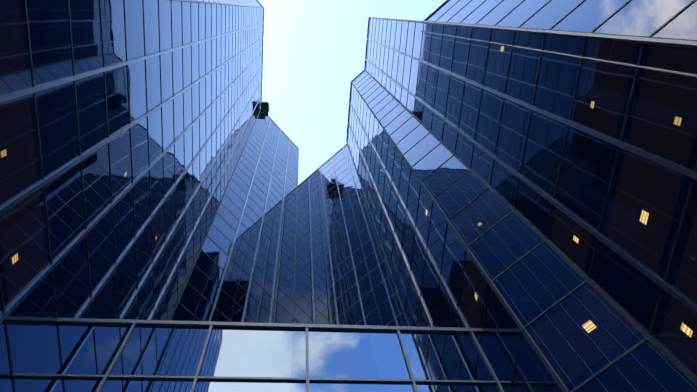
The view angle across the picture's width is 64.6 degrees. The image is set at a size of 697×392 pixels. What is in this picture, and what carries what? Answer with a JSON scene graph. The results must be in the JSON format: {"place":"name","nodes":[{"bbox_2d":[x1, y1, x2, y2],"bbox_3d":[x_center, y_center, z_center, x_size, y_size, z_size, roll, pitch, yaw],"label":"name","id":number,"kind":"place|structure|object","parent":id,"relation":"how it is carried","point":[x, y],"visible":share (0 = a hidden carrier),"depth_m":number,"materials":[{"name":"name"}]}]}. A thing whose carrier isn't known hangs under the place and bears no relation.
{"place":"outdoors","nodes":[
{"label":"outdoors","id":0,"kind":"place"},
{"bbox_2d":[258,0,445,184],"label":"sky","id":1,"kind":"structure","parent":0,"point":[313,50],"materials":[{"name":"white"}]},
{"bbox_2d":[346,17,696,391],"bbox_3d":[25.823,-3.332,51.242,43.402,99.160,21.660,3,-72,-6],"label":"tower","id":2,"kind":"structure","parent":0,"point":[533,214],"depth_m":23.34,"materials":[{"name":"glass"}]},
{"bbox_2d":[421,0,696,78],"bbox_3d":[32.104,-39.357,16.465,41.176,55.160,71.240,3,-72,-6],"label":"skyscraper","id":3,"kind":"structure","parent":0,"point":[670,19],"depth_m":23.20,"materials":[{"name":"blue glass"}]},
{"label":"plaza ground","id":4,"kind":"structure","parent":0,"visible":0},
{"bbox_2d":[0,0,298,390],"bbox_3d":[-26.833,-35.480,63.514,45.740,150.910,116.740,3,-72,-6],"label":"tower","id":5,"kind":"structure","parent":4,"relation":"on","point":[149,158],"depth_m":34.86,"materials":[{"name":"glass"}]},
{"bbox_2d":[260,99,271,115],"bbox_3d":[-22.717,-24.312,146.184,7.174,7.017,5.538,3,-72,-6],"label":"facade access cradle","id":6,"kind":"object","parent":5,"relation":"on","point":[264,108],"visible":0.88,"depth_m":143.94,"materials":[{"name":"paint"}]},
{"bbox_2d":[0,318,515,391],"bbox_3d":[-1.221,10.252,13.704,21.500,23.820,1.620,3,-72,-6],"label":"glass building facade","id":7,"kind":"structure","parent":4,"relation":"on","point":[93,355],"depth_m":22.21,"materials":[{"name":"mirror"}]},
{"bbox_2d":[293,144,406,325],"bbox_3d":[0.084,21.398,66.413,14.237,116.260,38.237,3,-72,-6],"label":"skyscraper","id":8,"kind":"structure","parent":4,"relation":"on","point":[342,275],"depth_m":72.93,"materials":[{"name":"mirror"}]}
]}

